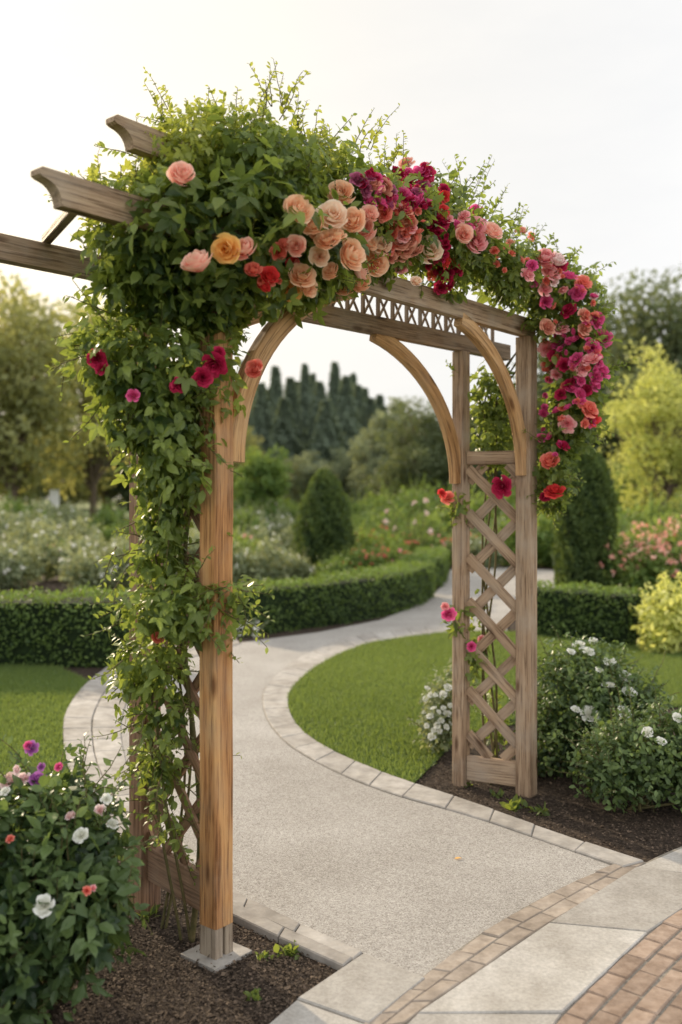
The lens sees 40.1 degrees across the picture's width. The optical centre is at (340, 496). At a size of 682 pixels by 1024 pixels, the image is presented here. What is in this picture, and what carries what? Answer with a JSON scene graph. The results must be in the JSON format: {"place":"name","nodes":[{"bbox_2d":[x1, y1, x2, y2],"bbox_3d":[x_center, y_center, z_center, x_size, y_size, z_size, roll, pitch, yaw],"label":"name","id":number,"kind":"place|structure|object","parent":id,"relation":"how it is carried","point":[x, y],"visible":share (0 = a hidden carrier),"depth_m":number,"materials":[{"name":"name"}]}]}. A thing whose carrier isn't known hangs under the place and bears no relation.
{"place":"outdoors","nodes":[
{"label":"outdoors","id":0,"kind":"place"},
{"bbox_2d":[5,509,128,523],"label":"lawn","id":1,"kind":"structure","parent":0,"point":[127,513],"depth_m":90.66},
{"bbox_2d":[21,427,106,512],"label":"leafy tree","id":2,"kind":"object","parent":1,"relation":"on","point":[72,499],"visible":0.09,"depth_m":59.59,"materials":[{"name":"green plant"}]},
{"bbox_2d":[32,295,171,519],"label":"leafy tree","id":3,"kind":"object","parent":1,"relation":"on","point":[95,470],"visible":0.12,"depth_m":49.47,"materials":[{"name":"green plant"}]},
{"bbox_2d":[98,446,128,511],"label":"leafy tree","id":4,"kind":"object","parent":1,"relation":"on","point":[121,490],"visible":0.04,"depth_m":58.83,"materials":[{"name":"green plant"}]},
{"bbox_2d":[0,556,681,1023],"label":"garden bed soil","id":5,"kind":"structure","parent":0,"point":[580,832],"depth_m":4.03,"materials":[{"name":"soil"}]},
{"bbox_2d":[0,499,51,550],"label":"perennial clump","id":6,"kind":"object","parent":5,"relation":"on","point":[5,522],"visible":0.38,"depth_m":24.02,"materials":[{"name":"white plant"}]},
{"bbox_2d":[0,531,52,590],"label":"perennial clump","id":7,"kind":"object","parent":5,"relation":"on","point":[10,573],"visible":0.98,"depth_m":15.79,"materials":[{"name":"green plant"}]},
{"bbox_2d":[1,510,74,560],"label":"perennial clump","id":8,"kind":"object","parent":5,"relation":"on","point":[27,531],"visible":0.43,"depth_m":20.53,"materials":[{"name":"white plant"}]},
{"bbox_2d":[0,662,89,826],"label":"lawn grass","id":9,"kind":"structure","parent":5,"relation":"on","point":[54,698],"depth_m":6.73,"materials":[{"name":"plant"}]},
{"bbox_2d":[18,523,102,581],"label":"perennial clump","id":10,"kind":"object","parent":5,"relation":"on","point":[54,553],"visible":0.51,"depth_m":16.98,"materials":[{"name":"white plant"}]},
{"bbox_2d":[0,581,128,668],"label":"box hedge","id":11,"kind":"object","parent":5,"relation":"on","point":[42,628],"visible":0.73,"depth_m":8.46,"materials":[{"name":"green plant"}]},
{"bbox_2d":[24,506,107,542],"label":"perennial clump","id":12,"kind":"object","parent":5,"relation":"on","point":[79,526],"visible":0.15,"depth_m":21.57,"materials":[{"name":"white plant"}]},
{"bbox_2d":[0,731,160,1023],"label":"rose bush","id":13,"kind":"object","parent":5,"relation":"on","point":[64,874],"visible":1,"depth_m":2.73,"materials":[{"name":"green plant"}]},
{"bbox_2d":[48,537,121,592],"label":"perennial clump","id":14,"kind":"object","parent":5,"relation":"on","point":[82,572],"visible":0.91,"depth_m":14.99,"materials":[{"name":"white plant"}]},
{"bbox_2d":[64,524,128,577],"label":"perennial clump","id":15,"kind":"object","parent":5,"relation":"on","point":[100,545],"visible":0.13,"depth_m":17.70,"materials":[{"name":"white plant"}]},
{"bbox_2d":[76,507,128,548],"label":"perennial clump","id":16,"kind":"object","parent":5,"relation":"on","point":[107,532],"visible":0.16,"depth_m":22.82,"materials":[{"name":"green plant"}]},
{"bbox_2d":[92,527,179,587],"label":"perennial clump","id":17,"kind":"object","parent":5,"relation":"on","point":[116,553],"visible":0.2,"depth_m":15.79,"materials":[{"name":"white plant"}]},
{"bbox_2d":[3,843,335,1023],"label":"bark mulch","id":18,"kind":"object","parent":5,"relation":"on","point":[153,992],"visible":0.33,"depth_m":2.95,"materials":[{"name":"soil"}]},
{"bbox_2d":[63,639,351,969],"bbox_3d":[-1.234,1.544,6.499,1.380,0.055,7.251,0,0,-9],"label":"path edging","id":19,"kind":"object","parent":5,"relation":"on","point":[79,715],"visible":0.3,"depth_m":5.03,"materials":[{"name":"stone"}]},
{"bbox_2d":[180,942,251,972],"bbox_3d":[-0.420,1.542,3.145,0.170,0.016,0.170,0,0,39],"label":"concrete footing","id":20,"kind":"object","parent":5,"relation":"on","point":[238,952],"visible":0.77,"depth_m":3.11,"materials":[{"name":"concrete"}]},
{"bbox_2d":[92,640,361,960],"bbox_3d":[-1.100,1.547,6.425,1.211,0.052,6.966,0,0,-10],"label":"path edging","id":21,"kind":"object","parent":5,"relation":"on","point":[104,717],"visible":0.33,"depth_m":5.21,"materials":[{"name":"stone"}]},
{"bbox_2d":[233,489,269,537],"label":"perennial clump","id":22,"kind":"object","parent":5,"relation":"on","point":[238,520],"visible":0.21,"depth_m":23.01,"materials":[{"name":"green plant"}]},
{"bbox_2d":[233,519,271,573],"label":"perennial clump","id":23,"kind":"object","parent":5,"relation":"on","point":[253,545],"visible":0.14,"depth_m":17.20,"materials":[{"name":"green plant"}]},
{"bbox_2d":[233,499,278,537],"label":"perennial clump","id":24,"kind":"object","parent":5,"relation":"on","point":[262,513],"visible":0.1,"depth_m":23.98,"materials":[{"name":"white plant"}]},
{"bbox_2d":[233,525,294,586],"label":"perennial clump","id":25,"kind":"object","parent":5,"relation":"on","point":[261,564],"visible":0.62,"depth_m":15.86,"materials":[{"name":"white plant"}]},
{"bbox_2d":[0,114,536,959],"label":"garden arbor","id":26,"kind":"object","parent":5,"relation":"on","point":[210,896],"visible":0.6,"depth_m":4.16,"materials":[{"name":"brown wood"}]},
{"bbox_2d":[44,276,274,942],"bbox_3d":[-0.587,0.415,3.150,0.743,2.272,0.684,0,0,0],"label":"climbing vine","id":27,"kind":"object","parent":26,"relation":"attached to","point":[159,430],"visible":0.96,"depth_m":3.08,"materials":[{"name":"green plant"}]},
{"bbox_2d":[43,57,457,942],"bbox_3d":[-0.163,0.027,3.405,0.898,3.049,1.695,0,0,37],"label":"climbing rose","id":28,"kind":"object","parent":26,"relation":"attached to","point":[311,225],"visible":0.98,"depth_m":2.99,"materials":[{"name":"green plant"}]},
{"bbox_2d":[397,150,636,784],"bbox_3d":[0.692,-0.101,4.576,1.769,3.304,0.905,0,0,-44],"label":"climbing rose","id":29,"kind":"object","parent":26,"relation":"attached to","point":[468,251],"visible":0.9,"depth_m":4.67,"materials":[{"name":"green plant"}]},
{"bbox_2d":[241,517,298,554],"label":"perennial clump","id":30,"kind":"object","parent":5,"relation":"on","point":[288,539],"visible":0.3,"depth_m":20.29,"materials":[{"name":"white plant"}]},
{"bbox_2d":[265,505,298,544],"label":"perennial clump","id":31,"kind":"object","parent":5,"relation":"on","point":[280,523],"visible":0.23,"depth_m":24.26,"materials":[{"name":"green plant"}]},
{"bbox_2d":[273,940,299,959],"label":"weed tuft","id":32,"kind":"object","parent":5,"relation":"on","point":[287,950],"visible":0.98,"depth_m":3.14,"materials":[{"name":"green plant"}]},
{"bbox_2d":[271,545,315,581],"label":"perennial clump","id":33,"kind":"object","parent":5,"relation":"on","point":[298,567],"visible":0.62,"depth_m":16.66,"materials":[{"name":"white plant"}]},
{"bbox_2d":[289,468,356,577],"bbox_3d":[-0.327,0.502,18.000,1.351,2.135,1.300,0,0,0],"label":"conical topiary","id":34,"kind":"object","parent":5,"relation":"on","point":[324,525],"visible":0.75,"depth_m":17.69,"materials":[{"name":"green plant"}]},
{"bbox_2d":[233,559,437,637],"bbox_3d":[0.159,1.248,12.283,1.169,0.692,4.916,0,0,32],"label":"box hedge","id":35,"kind":"object","parent":5,"relation":"on","point":[299,603],"visible":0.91,"depth_m":11.39,"materials":[{"name":"green plant"}]},
{"bbox_2d":[315,551,361,579],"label":"perennial clump","id":36,"kind":"object","parent":5,"relation":"on","point":[335,564],"visible":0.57,"depth_m":15.70,"materials":[{"name":"green plant"}]},
{"bbox_2d":[331,538,390,572],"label":"perennial clump","id":37,"kind":"object","parent":5,"relation":"on","point":[380,560],"visible":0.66,"depth_m":16.72,"materials":[{"name":"green plant"}]},
{"bbox_2d":[352,490,413,530],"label":"perennial clump","id":38,"kind":"object","parent":5,"relation":"on","point":[379,519],"visible":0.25,"depth_m":24.94,"materials":[{"name":"green plant"}]},
{"bbox_2d":[356,534,411,565],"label":"perennial clump","id":39,"kind":"object","parent":5,"relation":"on","point":[384,550],"visible":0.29,"depth_m":17.61,"materials":[{"name":"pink plant"}]},
{"bbox_2d":[352,511,417,554],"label":"perennial clump","id":40,"kind":"object","parent":5,"relation":"on","point":[363,538],"visible":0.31,"depth_m":18.40,"materials":[{"name":"green plant"}]},
{"bbox_2d":[394,545,450,588],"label":"box hedge","id":41,"kind":"object","parent":5,"relation":"on","point":[439,557],"visible":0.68,"depth_m":16.28,"materials":[{"name":"green plant"}]},
{"bbox_2d":[406,497,451,545],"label":"perennial clump","id":42,"kind":"object","parent":5,"relation":"on","point":[437,523],"visible":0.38,"depth_m":23.00,"materials":[{"name":"green plant"}]},
{"bbox_2d":[409,524,449,553],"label":"perennial clump","id":43,"kind":"object","parent":5,"relation":"on","point":[431,539],"visible":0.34,"depth_m":20.05,"materials":[{"name":"green plant"}]},
{"bbox_2d":[404,657,480,754],"bbox_3d":[0.619,1.311,5.700,0.572,0.653,0.386,0,0,-45],"label":"flowering shrub","id":44,"kind":"object","parent":5,"relation":"on","point":[436,721],"visible":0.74,"depth_m":5.58,"materials":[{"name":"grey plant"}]},
{"bbox_2d":[403,483,499,538],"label":"perennial clump","id":45,"kind":"object","parent":5,"relation":"on","point":[473,505],"visible":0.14,"depth_m":25.47,"materials":[{"name":"green plant"}]},
{"bbox_2d":[263,622,643,866],"bbox_3d":[0.530,1.546,7.706,2.221,0.052,7.563,0,0,6],"label":"path edging","id":46,"kind":"object","parent":5,"relation":"on","point":[285,727],"visible":0.77,"depth_m":5.29,"materials":[{"name":"stone"}]},
{"bbox_2d":[444,526,502,567],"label":"perennial clump","id":47,"kind":"object","parent":5,"relation":"on","point":[476,549],"visible":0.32,"depth_m":20.02,"materials":[{"name":"green plant"}]},
{"bbox_2d":[286,629,681,782],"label":"lawn grass","id":48,"kind":"structure","parent":5,"relation":"on","point":[353,662],"depth_m":7.29,"materials":[{"name":"plant"}]},
{"bbox_2d":[499,794,528,811],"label":"weed tuft","id":49,"kind":"object","parent":5,"relation":"on","point":[514,803],"visible":0.93,"depth_m":4.62,"materials":[{"name":"green plant"}]},
{"bbox_2d":[484,505,554,566],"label":"perennial clump","id":50,"kind":"object","parent":5,"relation":"on","point":[511,539],"visible":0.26,"depth_m":20.40,"materials":[{"name":"green plant"}]},
{"bbox_2d":[537,485,558,567],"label":"perennial clump","id":51,"kind":"object","parent":5,"relation":"on","point":[542,519],"visible":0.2,"depth_m":20.15,"materials":[{"name":"green plant"}]},
{"bbox_2d":[415,710,681,859],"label":"bark mulch","id":52,"kind":"object","parent":5,"relation":"on","point":[578,805],"visible":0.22,"depth_m":4.57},
{"bbox_2d":[550,444,618,590],"bbox_3d":[3.650,0.381,14.004,1.021,2.379,1.014,0,0,0],"label":"columnar evergreen","id":53,"kind":"object","parent":5,"relation":"on","point":[580,536],"visible":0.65,"depth_m":13.71,"materials":[{"name":"green plant"}]},
{"bbox_2d":[498,625,681,782],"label":"flowering shrub","id":54,"kind":"object","parent":5,"relation":"on","point":[581,677],"visible":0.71,"depth_m":5.16,"materials":[{"name":"green plant"}]},
{"bbox_2d":[537,580,651,645],"bbox_3d":[2.636,1.247,10.218,1.433,0.689,0.745,0,0,38],"label":"box hedge","id":55,"kind":"object","parent":5,"relation":"on","point":[581,609],"visible":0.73,"depth_m":9.97,"materials":[{"name":"green plant"}]},
{"bbox_2d":[544,676,681,814],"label":"flowering shrub","id":56,"kind":"object","parent":5,"relation":"on","point":[655,775],"visible":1,"depth_m":4.51,"materials":[{"name":"green plant"}]},
{"bbox_2d":[593,516,681,604],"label":"rose bush","id":57,"kind":"object","parent":5,"relation":"on","point":[631,566],"visible":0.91,"depth_m":13.38,"materials":[{"name":"green plant"}]},
{"bbox_2d":[596,336,681,521],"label":"leafy tree","id":58,"kind":"object","parent":5,"relation":"on","point":[655,456],"visible":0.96,"depth_m":23.56,"materials":[{"name":"yellow plant"}]},
{"bbox_2d":[615,475,679,529],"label":"perennial clump","id":59,"kind":"object","parent":5,"relation":"on","point":[651,510],"visible":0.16,"depth_m":21.75,"materials":[{"name":"green plant"}]},
{"bbox_2d":[616,500,681,592],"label":"rose bush","id":60,"kind":"object","parent":5,"relation":"on","point":[677,534],"visible":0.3,"depth_m":13.77,"materials":[{"name":"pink plant"}]},
{"bbox_2d":[619,492,681,546],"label":"rose bush","id":61,"kind":"object","parent":5,"relation":"on","point":[669,519],"visible":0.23,"depth_m":16.06,"materials":[{"name":"pink plant"}]},
{"bbox_2d":[628,570,681,654],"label":"golden shrub","id":62,"kind":"object","parent":5,"relation":"on","point":[658,635],"visible":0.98,"depth_m":9.13,"materials":[{"name":"yellow plant"}]},
{"bbox_2d":[0,499,681,550],"bbox_3d":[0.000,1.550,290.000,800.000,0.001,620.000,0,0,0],"label":"ground","id":63,"kind":"structure","parent":0,"point":[87,506],"depth_m":163.78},
{"bbox_2d":[0,480,57,523],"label":"perennial clump","id":64,"kind":"object","parent":63,"relation":"on","point":[18,507],"visible":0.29,"depth_m":32.05,"materials":[{"name":"green plant"}]},
{"bbox_2d":[4,504,74,534],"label":"perennial clump","id":65,"kind":"object","parent":63,"relation":"on","point":[49,514],"visible":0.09,"depth_m":27.05,"materials":[{"name":"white plant"}]},
{"bbox_2d":[0,270,116,502],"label":"leafy tree","id":66,"kind":"object","parent":63,"relation":"on","point":[29,406],"visible":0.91,"depth_m":40.62,"materials":[{"name":"green plant"}]},
{"bbox_2d":[33,494,90,533],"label":"perennial clump","id":67,"kind":"object","parent":63,"relation":"on","point":[72,513],"visible":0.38,"depth_m":34.85,"materials":[{"name":"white plant"}]},
{"bbox_2d":[83,497,128,538],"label":"perennial clump","id":68,"kind":"object","parent":63,"relation":"on","point":[107,516],"visible":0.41,"depth_m":27.83,"materials":[{"name":"green plant"}]},
{"bbox_2d":[190,425,264,499],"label":"leafy tree","id":69,"kind":"object","parent":63,"relation":"on","point":[250,443],"visible":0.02,"depth_m":65.52,"materials":[{"name":"green plant"}]},
{"bbox_2d":[233,382,274,508],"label":"conifer tree","id":70,"kind":"object","parent":63,"relation":"on","point":[260,418],"visible":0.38,"depth_m":83.36,"materials":[{"name":"green plant"}]},
{"bbox_2d":[233,443,293,524],"bbox_3d":[-2.703,-0.123,32.160,2.230,3.507,2.555,0,0,0],"label":"leafy tree","id":71,"kind":"object","parent":63,"relation":"on","point":[264,477],"visible":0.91,"depth_m":31.53,"materials":[{"name":"green plant"}]},
{"bbox_2d":[269,365,283,414],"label":"conifer tree","id":72,"kind":"object","parent":63,"relation":"on","point":[275,384],"visible":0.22,"depth_m":97.62,"materials":[{"name":"green plant"}]},
{"bbox_2d":[265,398,305,502],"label":"conifer tree","id":73,"kind":"object","parent":63,"relation":"on","point":[284,431],"visible":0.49,"depth_m":79.44,"materials":[{"name":"green plant"}]},
{"bbox_2d":[282,377,306,454],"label":"conifer tree","id":74,"kind":"object","parent":63,"relation":"on","point":[290,392],"visible":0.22,"depth_m":87.62,"materials":[{"name":"green plant"}]},
{"bbox_2d":[298,363,312,439],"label":"conifer tree","id":75,"kind":"object","parent":63,"relation":"on","point":[305,396],"visible":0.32,"depth_m":99.51,"materials":[{"name":"green plant"}]},
{"bbox_2d":[281,450,344,505],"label":"leafy tree","id":76,"kind":"object","parent":63,"relation":"on","point":[302,475],"visible":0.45,"depth_m":69.03,"materials":[{"name":"green plant"}]},
{"bbox_2d":[300,381,327,458],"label":"conifer tree","id":77,"kind":"object","parent":63,"relation":"on","point":[320,394],"visible":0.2,"depth_m":85.59,"materials":[{"name":"green plant"}]},
{"bbox_2d":[292,399,358,515],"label":"conifer tree","id":78,"kind":"object","parent":63,"relation":"on","point":[327,437],"visible":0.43,"depth_m":77.31,"materials":[{"name":"green plant"}]},
{"bbox_2d":[327,361,350,444],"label":"conifer tree","id":79,"kind":"object","parent":63,"relation":"on","point":[333,383],"visible":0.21,"depth_m":95.58,"materials":[{"name":"green plant"}]},
{"bbox_2d":[318,448,362,504],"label":"leafy tree","id":80,"kind":"object","parent":63,"relation":"on","point":[345,467],"visible":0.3,"depth_m":71.38,"materials":[{"name":"green plant"}]},
{"bbox_2d":[334,375,366,509],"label":"conifer tree","id":81,"kind":"object","parent":63,"relation":"on","point":[347,415],"visible":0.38,"depth_m":83.43,"materials":[{"name":"green plant"}]},
{"bbox_2d":[353,384,364,422],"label":"conifer tree","id":82,"kind":"object","parent":63,"relation":"on","point":[358,397],"visible":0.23,"depth_m":97.62,"materials":[{"name":"green plant"}]},
{"bbox_2d":[358,397,385,503],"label":"conifer tree","id":83,"kind":"object","parent":63,"relation":"on","point":[370,407],"visible":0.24,"depth_m":91.61,"materials":[{"name":"green plant"}]},
{"bbox_2d":[345,427,400,507],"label":"leafy tree","id":84,"kind":"object","parent":63,"relation":"on","point":[363,462],"visible":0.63,"depth_m":67.07,"materials":[{"name":"green plant"}]},
{"bbox_2d":[350,474,398,514],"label":"perennial clump","id":85,"kind":"object","parent":63,"relation":"on","point":[373,500],"visible":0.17,"depth_m":39.36,"materials":[{"name":"green plant"}]},
{"bbox_2d":[353,397,418,496],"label":"leafy tree","id":86,"kind":"object","parent":63,"relation":"on","point":[381,423],"visible":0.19,"depth_m":69.08,"materials":[{"name":"green plant"}]},
{"bbox_2d":[364,479,434,518],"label":"perennial clump","id":87,"kind":"object","parent":63,"relation":"on","point":[402,493],"visible":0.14,"depth_m":36.46,"materials":[{"name":"green plant"}]},
{"bbox_2d":[379,474,440,517],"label":"perennial clump","id":88,"kind":"object","parent":63,"relation":"on","point":[419,503],"visible":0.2,"depth_m":31.01,"materials":[{"name":"green plant"}]},
{"bbox_2d":[362,396,480,500],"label":"leafy tree","id":89,"kind":"object","parent":63,"relation":"on","point":[422,451],"visible":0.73,"depth_m":44.08,"materials":[{"name":"green plant"}]},
{"bbox_2d":[405,473,451,510],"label":"perennial clump","id":90,"kind":"object","parent":63,"relation":"on","point":[432,492],"visible":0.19,"depth_m":39.69,"materials":[{"name":"green plant"}]},
{"bbox_2d":[364,864,621,1023],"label":"brick edging","id":91,"kind":"object","parent":63,"relation":"on","point":[451,963],"visible":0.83,"depth_m":3.22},
{"bbox_2d":[470,473,515,523],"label":"perennial clump","id":92,"kind":"object","parent":63,"relation":"on","point":[510,499],"visible":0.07,"depth_m":30.64,"materials":[{"name":"green plant"}]},
{"bbox_2d":[470,400,543,504],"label":"leafy tree","id":93,"kind":"object","parent":63,"relation":"on","point":[474,426],"visible":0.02,"depth_m":48.69,"materials":[{"name":"green plant"}]},
{"bbox_2d":[385,862,644,1023],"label":"brick edging","id":94,"kind":"object","parent":63,"relation":"on","point":[470,967],"visible":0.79,"depth_m":3.16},
{"bbox_2d":[511,284,659,504],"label":"leafy tree","id":95,"kind":"object","parent":63,"relation":"on","point":[541,373],"visible":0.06,"depth_m":49.95,"materials":[{"name":"green plant"}]},
{"bbox_2d":[548,262,681,486],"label":"leafy tree","id":96,"kind":"object","parent":63,"relation":"on","point":[647,324],"visible":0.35,"depth_m":44.80,"materials":[{"name":"green plant"}]},
{"bbox_2d":[611,463,674,515],"bbox_3d":[9.017,0.154,28.074,2.124,2.926,1.854,0,0,3],"label":"leafy tree","id":97,"kind":"object","parent":63,"relation":"on","point":[621,486],"visible":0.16,"depth_m":27.82,"materials":[{"name":"green plant"}]},
{"bbox_2d":[0,0,681,498],"label":"sky","id":98,"kind":"structure","parent":0,"point":[576,105],"materials":[{"name":"white"}]},
{"bbox_2d":[270,953,423,1023],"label":"concrete walk","id":99,"kind":"structure","parent":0,"point":[363,988],"depth_m":2.85,"materials":[{"name":"concrete"}]},
{"bbox_2d":[121,567,609,976],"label":"gravel path","id":100,"kind":"structure","parent":0,"point":[378,874],"depth_m":4.06,"materials":[{"name":"gravel"}]},
{"bbox_2d":[354,487,450,547],"bbox_3d":[1.352,0.678,20.529,2.368,1.762,1.852,0,0,40],"label":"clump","id":101,"kind":"object","parent":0,"point":[415,523],"visible":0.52,"depth_m":20.29,"materials":[{"name":"green plant"}]},
{"bbox_2d":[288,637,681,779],"bbox_3d":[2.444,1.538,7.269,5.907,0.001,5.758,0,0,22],"label":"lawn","id":102,"kind":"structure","parent":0,"point":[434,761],"depth_m":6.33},
{"bbox_2d":[406,846,681,1023],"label":"paving bed","id":103,"kind":"object","parent":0,"point":[661,977],"visible":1,"depth_m":2.91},
{"bbox_2d":[408,848,681,1023],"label":"concrete walk","id":104,"kind":"structure","parent":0,"point":[551,972],"depth_m":3.09,"materials":[{"name":"concrete"}]},
{"bbox_2d":[557,909,681,1023],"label":"brick paving","id":105,"kind":"structure","parent":0,"point":[600,992],"depth_m":2.99,"materials":[{"name":"brick"}]},
{"bbox_2d":[589,931,681,1023],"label":"brick paving","id":106,"kind":"structure","parent":0,"point":[624,1000],"depth_m":2.92,"materials":[{"name":"brick"}]},
{"bbox_2d":[622,959,681,1023],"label":"brick paving","id":107,"kind":"structure","parent":0,"point":[655,1000],"depth_m":2.83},
{"bbox_2d":[654,991,681,1023],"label":"brick paving","id":108,"kind":"structure","parent":0,"point":[672,1014],"depth_m":2.75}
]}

